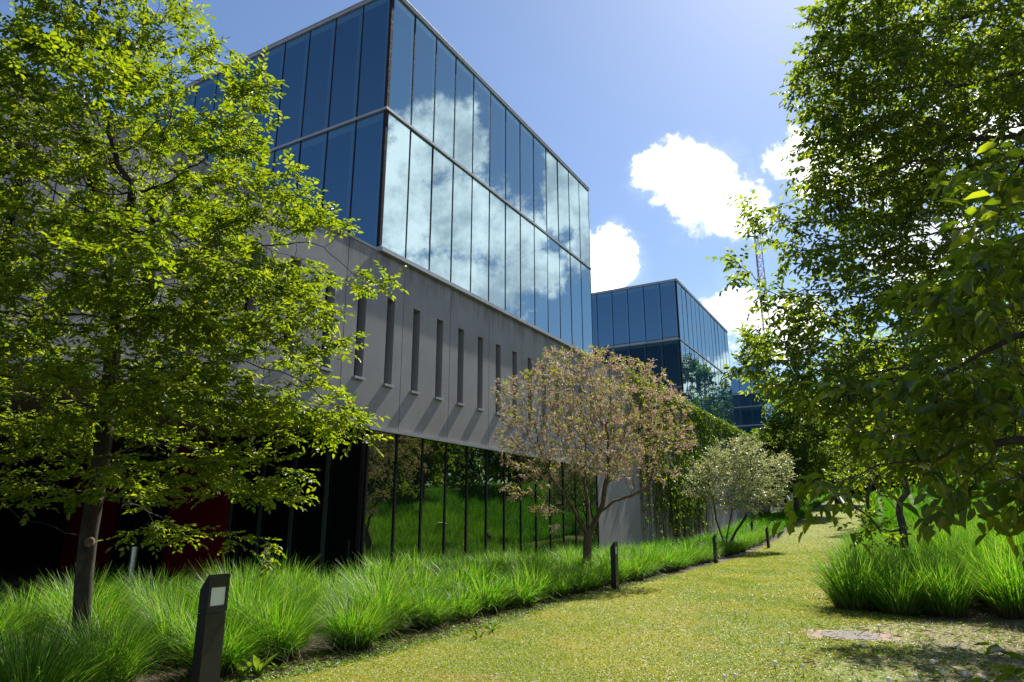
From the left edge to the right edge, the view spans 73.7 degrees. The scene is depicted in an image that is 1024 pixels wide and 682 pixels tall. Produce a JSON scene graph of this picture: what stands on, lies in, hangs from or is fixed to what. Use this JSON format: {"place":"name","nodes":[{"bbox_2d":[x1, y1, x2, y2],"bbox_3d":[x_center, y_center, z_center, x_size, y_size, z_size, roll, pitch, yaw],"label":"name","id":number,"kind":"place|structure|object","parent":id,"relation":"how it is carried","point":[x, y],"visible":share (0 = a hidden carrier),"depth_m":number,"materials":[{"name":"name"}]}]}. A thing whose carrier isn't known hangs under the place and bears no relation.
{"place":"outdoors","nodes":[
{"label":"outdoors","id":0,"kind":"place"},
{"bbox_2d":[0,0,1023,419],"label":"sky","id":1,"kind":"structure","parent":0,"point":[666,110],"materials":[{"name":"blue"}]},
{"bbox_2d":[21,484,1023,681],"bbox_3d":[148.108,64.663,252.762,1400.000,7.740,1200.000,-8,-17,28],"label":"ground","id":2,"kind":"structure","parent":0,"point":[1014,623],"depth_m":10.03,"materials":[{"name":"soil"}]},
{"bbox_2d":[0,588,44,635],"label":"grass tussock","id":3,"kind":"object","parent":2,"relation":"on","point":[12,606],"depth_m":7.83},
{"bbox_2d":[0,583,58,659],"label":"grass tussock","id":4,"kind":"object","parent":2,"relation":"on","point":[19,626],"depth_m":7.08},
{"bbox_2d":[3,575,68,645],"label":"grass tussock","id":5,"kind":"object","parent":2,"relation":"on","point":[21,599],"depth_m":8.48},
{"bbox_2d":[0,616,119,678],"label":"grass tussock","id":6,"kind":"object","parent":2,"relation":"on","point":[10,644],"depth_m":5.77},
{"bbox_2d":[15,565,142,610],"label":"grass tussock","id":7,"kind":"object","parent":2,"relation":"on","point":[106,583],"depth_m":9.36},
{"bbox_2d":[0,600,163,681],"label":"grass tussock","id":8,"kind":"object","parent":2,"relation":"on","point":[62,672],"depth_m":4.86,"materials":[{"name":"plant"}]},
{"bbox_2d":[6,563,157,644],"bbox_3d":[-5.227,3.314,8.375,2.041,1.178,2.209,-6,-16,17],"label":"grass tussock","id":9,"kind":"object","parent":2,"relation":"on","point":[53,596],"depth_m":8.21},
{"bbox_2d":[22,584,162,650],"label":"grass tussock","id":10,"kind":"object","parent":2,"relation":"on","point":[109,614],"depth_m":7.54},
{"bbox_2d":[9,597,193,681],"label":"grass tussock","id":11,"kind":"object","parent":2,"relation":"on","point":[137,660],"depth_m":6.03,"materials":[{"name":"plant"}]},
{"bbox_2d":[125,546,138,590],"bbox_3d":[-8.186,4.897,14.692,0.176,0.920,0.176,-8,-17,28],"label":"steel bollard","id":12,"kind":"object","parent":2,"relation":"on","point":[133,556],"visible":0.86,"depth_m":14.67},
{"bbox_2d":[107,562,199,625],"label":"grass tussock","id":13,"kind":"object","parent":2,"relation":"on","point":[174,580],"depth_m":10.23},
{"bbox_2d":[101,564,209,636],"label":"grass tussock","id":14,"kind":"object","parent":2,"relation":"on","point":[159,588],"depth_m":9.22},
{"bbox_2d":[110,577,244,671],"bbox_3d":[-3.564,3.036,7.443,1.703,0.913,1.683,-6,-15,38],"label":"grass tussock","id":15,"kind":"object","parent":2,"relation":"on","point":[170,626],"depth_m":7.17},
{"bbox_2d":[128,582,234,632],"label":"grass tussock","id":16,"kind":"object","parent":2,"relation":"on","point":[169,601],"depth_m":8.46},
{"bbox_2d":[0,0,408,648],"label":"hornbeam tree","id":17,"kind":"object","parent":2,"relation":"on","point":[124,238],"visible":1,"depth_m":6.54,"materials":[{"name":"green plant"}]},
{"bbox_2d":[190,573,230,681],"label":"bollard light","id":18,"kind":"object","parent":2,"relation":"on","point":[210,628],"visible":1,"depth_m":6.02,"materials":[{"name":"metal"}]},
{"bbox_2d":[139,599,293,675],"bbox_3d":[-2.859,2.968,6.714,1.697,0.905,1.568,4,-17,-14],"label":"grass tussock","id":19,"kind":"object","parent":2,"relation":"on","point":[237,650],"depth_m":6.58,"materials":[{"name":"plant"}]},
{"bbox_2d":[154,554,308,606],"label":"grass tussock","id":20,"kind":"object","parent":2,"relation":"on","point":[233,573],"depth_m":9.19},
{"bbox_2d":[164,557,320,648],"bbox_3d":[-3.134,3.093,8.012,2.144,1.107,2.119,-1,-14,-11],"label":"grass tussock","id":21,"kind":"object","parent":2,"relation":"on","point":[243,595],"depth_m":7.98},
{"bbox_2d":[199,558,294,582],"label":"grass tussock","id":22,"kind":"object","parent":2,"relation":"on","point":[251,571],"depth_m":11.86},
{"bbox_2d":[232,657,265,676],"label":"weed","id":23,"kind":"object","parent":2,"relation":"on","point":[243,672],"visible":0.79,"depth_m":6.49,"materials":[{"name":"green plant"}]},
{"bbox_2d":[243,652,278,676],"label":"weed","id":24,"kind":"object","parent":2,"relation":"on","point":[257,667],"visible":0.9,"depth_m":6.49,"materials":[{"name":"green plant"}]},
{"bbox_2d":[224,583,345,664],"bbox_3d":[-2.499,3.053,7.436,1.644,0.877,1.664,-13,-22,39],"label":"grass tussock","id":25,"kind":"object","parent":2,"relation":"on","point":[292,634],"depth_m":7.26,"materials":[{"name":"plant"}]},
{"bbox_2d":[244,551,327,585],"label":"grass tussock","id":26,"kind":"object","parent":2,"relation":"on","point":[288,573],"depth_m":12.29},
{"bbox_2d":[252,583,340,645],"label":"grass tussock","id":27,"kind":"object","parent":2,"relation":"on","point":[310,601],"depth_m":8.64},
{"bbox_2d":[261,567,334,592],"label":"grass tussock","id":28,"kind":"object","parent":2,"relation":"on","point":[298,578],"depth_m":11.33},
{"bbox_2d":[268,566,332,612],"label":"grass tussock","id":29,"kind":"object","parent":2,"relation":"on","point":[304,590],"depth_m":9.82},
{"bbox_2d":[286,565,348,585],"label":"grass tussock","id":30,"kind":"object","parent":2,"relation":"on","point":[319,573],"depth_m":13.40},
{"bbox_2d":[283,569,366,619],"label":"grass tussock","id":31,"kind":"object","parent":2,"relation":"on","point":[330,585],"depth_m":10.60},
{"bbox_2d":[306,565,358,593],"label":"grass tussock","id":32,"kind":"object","parent":2,"relation":"on","point":[336,578],"depth_m":12.08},
{"bbox_2d":[324,555,389,593],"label":"grass tussock","id":33,"kind":"object","parent":2,"relation":"on","point":[367,570],"depth_m":13.03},
{"bbox_2d":[300,584,418,651],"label":"grass tussock","id":34,"kind":"object","parent":2,"relation":"on","point":[359,631],"depth_m":7.92,"materials":[{"name":"plant"}]},
{"bbox_2d":[313,572,405,621],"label":"grass tussock","id":35,"kind":"object","parent":2,"relation":"on","point":[339,589],"depth_m":9.79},
{"bbox_2d":[327,564,412,592],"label":"grass tussock","id":36,"kind":"object","parent":2,"relation":"on","point":[367,575],"depth_m":11.55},
{"bbox_2d":[348,548,420,577],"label":"grass tussock","id":37,"kind":"object","parent":2,"relation":"on","point":[386,564],"depth_m":13.64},
{"bbox_2d":[333,557,437,597],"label":"grass tussock","id":38,"kind":"object","parent":2,"relation":"on","point":[392,576],"depth_m":10.66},
{"bbox_2d":[0,0,772,612],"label":"office building","id":39,"kind":"structure","parent":2,"relation":"on","point":[432,160],"depth_m":20.36,"materials":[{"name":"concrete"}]},
{"bbox_2d":[1,146,26,261],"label":"slit window","id":40,"kind":"structure","parent":39,"relation":"in","point":[10,219],"depth_m":10.56,"materials":[{"name":"grey glass"}]},
{"bbox_2d":[68,177,96,307],"bbox_3d":[-7.076,-1.682,11.259,0.375,2.365,0.370,-8,-17,28],"label":"slit window","id":41,"kind":"structure","parent":39,"relation":"in","point":[91,183],"depth_m":11.61,"materials":[{"name":"grey glass"}]},
{"bbox_2d":[109,447,175,574],"bbox_3d":[-10.831,5.003,20.113,2.400,3.660,0.250,-8,-17,28],"label":"door","id":42,"kind":"structure","parent":39,"relation":"in","point":[127,522],"depth_m":20.15,"materials":[{"name":"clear glass"}]},
{"bbox_2d":[319,280,332,371],"bbox_3d":[-4.357,-0.452,15.888,0.375,2.365,0.370,-8,-17,28],"label":"slit window","id":43,"kind":"structure","parent":39,"relation":"in","point":[321,368],"depth_m":15.85,"materials":[{"name":"grey metal"}]},
{"bbox_2d":[353,296,364,380],"bbox_3d":[-3.813,-0.206,16.814,0.375,2.365,0.370,-8,-17,28],"label":"slit window","id":44,"kind":"structure","parent":39,"relation":"in","point":[354,376],"depth_m":16.85,"materials":[{"name":"grey metal"}]},
{"bbox_2d":[620,369,765,543],"bbox_3d":[14.428,9.398,47.025,1.097,8.841,36.626,-8,-17,28],"label":"wall creeper","id":45,"kind":"object","parent":39,"relation":"attached to","point":[732,431],"depth_m":38.43,"materials":[{"name":"green plant"}]},
{"bbox_2d":[324,566,454,638],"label":"grass tussock","id":46,"kind":"object","parent":2,"relation":"on","point":[404,614],"depth_m":8.95,"materials":[{"name":"plant"}]},
{"bbox_2d":[364,552,420,574],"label":"grass tussock","id":47,"kind":"object","parent":2,"relation":"on","point":[394,562],"depth_m":15.70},
{"bbox_2d":[391,545,441,572],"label":"grass tussock","id":48,"kind":"object","parent":2,"relation":"on","point":[418,558],"depth_m":16.44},
{"bbox_2d":[378,553,462,600],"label":"grass tussock","id":49,"kind":"object","parent":2,"relation":"on","point":[437,581],"depth_m":11.14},
{"bbox_2d":[392,580,468,630],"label":"grass tussock","id":50,"kind":"object","parent":2,"relation":"on","point":[437,617],"depth_m":9.49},
{"bbox_2d":[408,552,472,578],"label":"grass tussock","id":51,"kind":"object","parent":2,"relation":"on","point":[433,565],"depth_m":14.11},
{"bbox_2d":[418,554,498,606],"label":"grass tussock","id":52,"kind":"object","parent":2,"relation":"on","point":[453,576],"depth_m":12.14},
{"bbox_2d":[429,578,498,622],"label":"grass tussock","id":53,"kind":"object","parent":2,"relation":"on","point":[469,613],"depth_m":10.26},
{"bbox_2d":[441,553,506,586],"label":"grass tussock","id":54,"kind":"object","parent":2,"relation":"on","point":[484,571],"depth_m":12.79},
{"bbox_2d":[456,553,522,584],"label":"grass tussock","id":55,"kind":"object","parent":2,"relation":"on","point":[489,568],"depth_m":13.62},
{"bbox_2d":[441,565,539,614],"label":"grass tussock","id":56,"kind":"object","parent":2,"relation":"on","point":[496,596],"depth_m":11.15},
{"bbox_2d":[468,545,513,564],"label":"grass tussock","id":57,"kind":"object","parent":2,"relation":"on","point":[494,556],"depth_m":17.88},
{"bbox_2d":[481,552,524,580],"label":"grass tussock","id":58,"kind":"object","parent":2,"relation":"on","point":[503,562],"depth_m":16.21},
{"bbox_2d":[0,463,1020,681],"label":"ornamental grass","id":59,"kind":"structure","parent":2,"relation":"on","point":[890,513],"depth_m":45.37,"materials":[{"name":"plant"}]},
{"bbox_2d":[479,562,552,608],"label":"grass tussock","id":60,"kind":"object","parent":2,"relation":"on","point":[527,596],"depth_m":11.89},
{"bbox_2d":[501,559,548,584],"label":"grass tussock","id":61,"kind":"object","parent":2,"relation":"on","point":[524,570],"depth_m":14.43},
{"bbox_2d":[504,546,556,568],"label":"grass tussock","id":62,"kind":"object","parent":2,"relation":"on","point":[535,556],"depth_m":17.14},
{"bbox_2d":[501,555,571,602],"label":"grass tussock","id":63,"kind":"object","parent":2,"relation":"on","point":[546,586],"depth_m":12.79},
{"bbox_2d":[507,546,568,577],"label":"grass tussock","id":64,"kind":"object","parent":2,"relation":"on","point":[538,562],"depth_m":15.43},
{"bbox_2d":[531,564,587,598],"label":"grass tussock","id":65,"kind":"object","parent":2,"relation":"on","point":[561,591],"depth_m":13.47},
{"bbox_2d":[550,543,593,564],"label":"grass tussock","id":66,"kind":"object","parent":2,"relation":"on","point":[575,556],"depth_m":19.52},
{"bbox_2d":[546,552,605,571],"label":"grass tussock","id":67,"kind":"object","parent":2,"relation":"on","point":[572,560],"depth_m":16.80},
{"bbox_2d":[547,560,606,593],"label":"grass tussock","id":68,"kind":"object","parent":2,"relation":"on","point":[580,587],"depth_m":14.41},
{"bbox_2d":[153,570,1023,681],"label":"dry straw","id":69,"kind":"object","parent":2,"relation":"on","point":[321,659],"visible":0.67,"depth_m":8.36,"materials":[{"name":"plant"}]},
{"bbox_2d":[489,341,697,565],"bbox_3d":[2.195,3.175,18.010,4.863,6.242,4.378,12,-19,-37],"label":"blossom tree","id":70,"kind":"object","parent":2,"relation":"on","point":[610,467],"visible":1,"depth_m":17.77,"materials":[{"name":"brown plant"}]},
{"bbox_2d":[568,560,620,590],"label":"grass tussock","id":71,"kind":"object","parent":2,"relation":"on","point":[598,585],"depth_m":15.14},
{"bbox_2d":[569,555,628,586],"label":"grass tussock","id":72,"kind":"object","parent":2,"relation":"on","point":[607,579],"depth_m":16.03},
{"bbox_2d":[610,541,618,589],"bbox_3d":[2.327,5.135,15.449,0.123,1.150,0.210,-7,-17,26],"label":"bollard light","id":73,"kind":"object","parent":2,"relation":"on","point":[614,565],"visible":0.82,"depth_m":15.40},
{"bbox_2d":[582,551,647,583],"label":"grass tussock","id":74,"kind":"object","parent":2,"relation":"on","point":[622,577],"depth_m":16.71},
{"bbox_2d":[594,540,638,563],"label":"grass tussock","id":75,"kind":"object","parent":2,"relation":"on","point":[621,551],"depth_m":20.40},
{"bbox_2d":[604,544,658,580],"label":"grass tussock","id":76,"kind":"object","parent":2,"relation":"on","point":[641,570],"depth_m":17.55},
{"bbox_2d":[257,496,1023,681],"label":"lawn","id":77,"kind":"structure","parent":2,"relation":"on","point":[963,644],"depth_m":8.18,"materials":[{"name":"plant"}]},
{"bbox_2d":[183,574,1023,681],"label":"weeds","id":78,"kind":"object","parent":77,"relation":"on","point":[361,657],"visible":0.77,"depth_m":8.14,"materials":[{"name":"green plant"}]},
{"bbox_2d":[253,520,1017,681],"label":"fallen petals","id":79,"kind":"object","parent":77,"relation":"on","point":[673,640],"visible":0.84,"depth_m":8.02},
{"bbox_2d":[771,135,1023,681],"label":"tree","id":80,"kind":"object","parent":77,"relation":"on","point":[964,299],"visible":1,"depth_m":3.87,"materials":[{"name":"green plant"}]},
{"bbox_2d":[626,550,662,577],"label":"grass tussock","id":81,"kind":"object","parent":2,"relation":"on","point":[649,573],"depth_m":18.57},
{"bbox_2d":[626,542,672,575],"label":"grass tussock","id":82,"kind":"object","parent":2,"relation":"on","point":[658,555],"depth_m":19.44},
{"bbox_2d":[643,544,691,572],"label":"grass tussock","id":83,"kind":"object","parent":2,"relation":"on","point":[669,566],"depth_m":20.26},
{"bbox_2d":[654,547,694,571],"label":"grass tussock","id":84,"kind":"object","parent":2,"relation":"on","point":[679,564],"depth_m":21.00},
{"bbox_2d":[669,538,716,565],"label":"grass tussock","id":85,"kind":"object","parent":2,"relation":"on","point":[698,559],"depth_m":23.79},
{"bbox_2d":[680,543,719,564],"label":"grass tussock","id":86,"kind":"object","parent":2,"relation":"on","point":[702,561],"depth_m":24.52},
{"bbox_2d":[712,534,718,562],"bbox_3d":[7.420,7.646,24.902,0.123,1.150,0.210,-8,-17,28],"label":"bollard light","id":87,"kind":"object","parent":2,"relation":"on","point":[714,539],"visible":0.79,"depth_m":24.85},
{"bbox_2d":[708,538,733,556],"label":"grass tussock","id":88,"kind":"object","parent":2,"relation":"on","point":[724,554],"depth_m":28.99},
{"bbox_2d":[719,537,744,554],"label":"grass tussock","id":89,"kind":"object","parent":2,"relation":"on","point":[733,551],"depth_m":29.84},
{"bbox_2d":[680,430,800,541],"bbox_3d":[10.998,7.089,32.756,5.306,5.650,5.708,-8,-17,28],"label":"flowering shrub","id":90,"kind":"object","parent":2,"relation":"on","point":[751,489],"visible":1,"depth_m":32.45,"materials":[{"name":"green plant"}]},
{"bbox_2d":[730,537,753,551],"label":"grass tussock","id":91,"kind":"object","parent":2,"relation":"on","point":[744,547],"depth_m":31.75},
{"bbox_2d":[747,212,775,375],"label":"radio mast","id":92,"kind":"object","parent":2,"relation":"on","point":[758,270],"visible":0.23,"depth_m":152.22,"materials":[{"name":"metal"}]},
{"bbox_2d":[731,367,793,510],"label":"office tower","id":93,"kind":"structure","parent":2,"relation":"on","point":[748,417],"depth_m":67.50,"materials":[{"name":"blue glass"}]},
{"bbox_2d":[730,324,802,433],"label":"tall tree","id":94,"kind":"object","parent":2,"relation":"on","point":[743,357],"visible":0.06,"depth_m":90.22,"materials":[{"name":"green plant"}]},
{"bbox_2d":[761,424,809,504],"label":"broadleaf tree","id":95,"kind":"object","parent":2,"relation":"on","point":[784,496],"visible":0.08,"depth_m":60.45,"materials":[{"name":"green plant"}]},
{"bbox_2d":[751,372,851,514],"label":"broadleaf tree","id":96,"kind":"object","parent":2,"relation":"on","point":[802,456],"visible":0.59,"depth_m":56.30,"materials":[{"name":"green plant"}]},
{"bbox_2d":[787,370,876,503],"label":"broadleaf tree","id":97,"kind":"object","parent":2,"relation":"on","point":[836,470],"visible":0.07,"depth_m":71.35,"materials":[{"name":"green plant"}]},
{"bbox_2d":[777,537,926,612],"bbox_3d":[5.807,4.050,11.905,2.444,1.255,2.734,0,-15,-9],"label":"grass tussock","id":98,"kind":"object","parent":2,"relation":"on","point":[841,593],"depth_m":11.53,"materials":[{"name":"plant"}]},
{"bbox_2d":[802,629,904,642],"bbox_3d":[4.426,3.869,8.925,1.100,0.066,0.840,-4,-15,15],"label":"stone slab","id":99,"kind":"object","parent":2,"relation":"on","point":[850,636],"visible":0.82,"depth_m":8.88,"materials":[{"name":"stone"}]},
{"bbox_2d":[817,540,892,563],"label":"grass tussock","id":100,"kind":"object","parent":2,"relation":"on","point":[850,551],"depth_m":16.10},
{"bbox_2d":[824,545,895,570],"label":"grass tussock","id":101,"kind":"object","parent":2,"relation":"on","point":[857,556],"depth_m":14.32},
{"bbox_2d":[821,556,905,589],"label":"grass tussock","id":102,"kind":"object","parent":2,"relation":"on","point":[865,569],"depth_m":11.95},
{"bbox_2d":[704,0,1023,508],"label":"overhanging tree","id":103,"kind":"object","parent":2,"relation":"on","point":[1001,94],"visible":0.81,"depth_m":7.90,"materials":[{"name":"green plant"}]},
{"bbox_2d":[824,405,906,513],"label":"slender tree","id":104,"kind":"object","parent":2,"relation":"on","point":[867,494],"visible":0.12,"depth_m":44.18,"materials":[{"name":"green plant"}]},
{"bbox_2d":[816,541,921,577],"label":"grass tussock","id":105,"kind":"object","parent":2,"relation":"on","point":[875,557],"depth_m":12.96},
{"bbox_2d":[806,330,943,557],"bbox_3d":[8.293,2.553,14.914,3.281,5.760,2.992,7,-16,-25],"label":"slender tree","id":106,"kind":"object","parent":2,"relation":"on","point":[903,527],"visible":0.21,"depth_m":14.79,"materials":[{"name":"green plant"}]},
{"bbox_2d":[840,555,953,617],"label":"grass tussock","id":107,"kind":"object","parent":2,"relation":"on","point":[900,599],"depth_m":10.87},
{"bbox_2d":[859,531,952,565],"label":"grass tussock","id":108,"kind":"object","parent":2,"relation":"on","point":[905,547],"depth_m":14.14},
{"bbox_2d":[804,419,1023,496],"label":"woods","id":109,"kind":"object","parent":2,"relation":"on","point":[873,487],"visible":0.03,"depth_m":91.83,"materials":[{"name":"green plant"}]},
{"bbox_2d":[872,536,971,571],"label":"grass tussock","id":110,"kind":"object","parent":2,"relation":"on","point":[909,553],"depth_m":13.14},
{"bbox_2d":[871,542,988,594],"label":"grass tussock","id":111,"kind":"object","parent":2,"relation":"on","point":[936,559],"depth_m":11.49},
{"bbox_2d":[877,550,994,618],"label":"grass tussock","id":112,"kind":"object","parent":2,"relation":"on","point":[952,603],"depth_m":10.65,"materials":[{"name":"plant"}]},
{"bbox_2d":[908,528,973,551],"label":"grass tussock","id":113,"kind":"object","parent":2,"relation":"on","point":[942,538],"depth_m":14.90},
{"bbox_2d":[914,526,979,556],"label":"grass tussock","id":114,"kind":"object","parent":2,"relation":"on","point":[945,540],"depth_m":14.25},
{"bbox_2d":[914,527,1020,598],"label":"grass tussock","id":115,"kind":"object","parent":2,"relation":"on","point":[943,547],"depth_m":12.16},
{"bbox_2d":[932,532,1023,604],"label":"grass tussock","id":116,"kind":"object","parent":2,"relation":"on","point":[981,571],"depth_m":11.08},
{"bbox_2d":[934,543,1023,618],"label":"grass tussock","id":117,"kind":"object","parent":2,"relation":"on","point":[1005,599],"depth_m":10.17,"materials":[{"name":"plant"}]},
{"bbox_2d":[948,517,1023,551],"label":"grass tussock","id":118,"kind":"object","parent":2,"relation":"on","point":[989,537],"depth_m":12.91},
{"bbox_2d":[958,523,1023,561],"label":"grass tussock","id":119,"kind":"object","parent":2,"relation":"on","point":[1001,541],"depth_m":11.99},
{"bbox_2d":[960,319,1023,467],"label":"slender tree","id":120,"kind":"object","parent":2,"relation":"on","point":[1010,434],"visible":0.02,"depth_m":19.46,"materials":[{"name":"green plant"}]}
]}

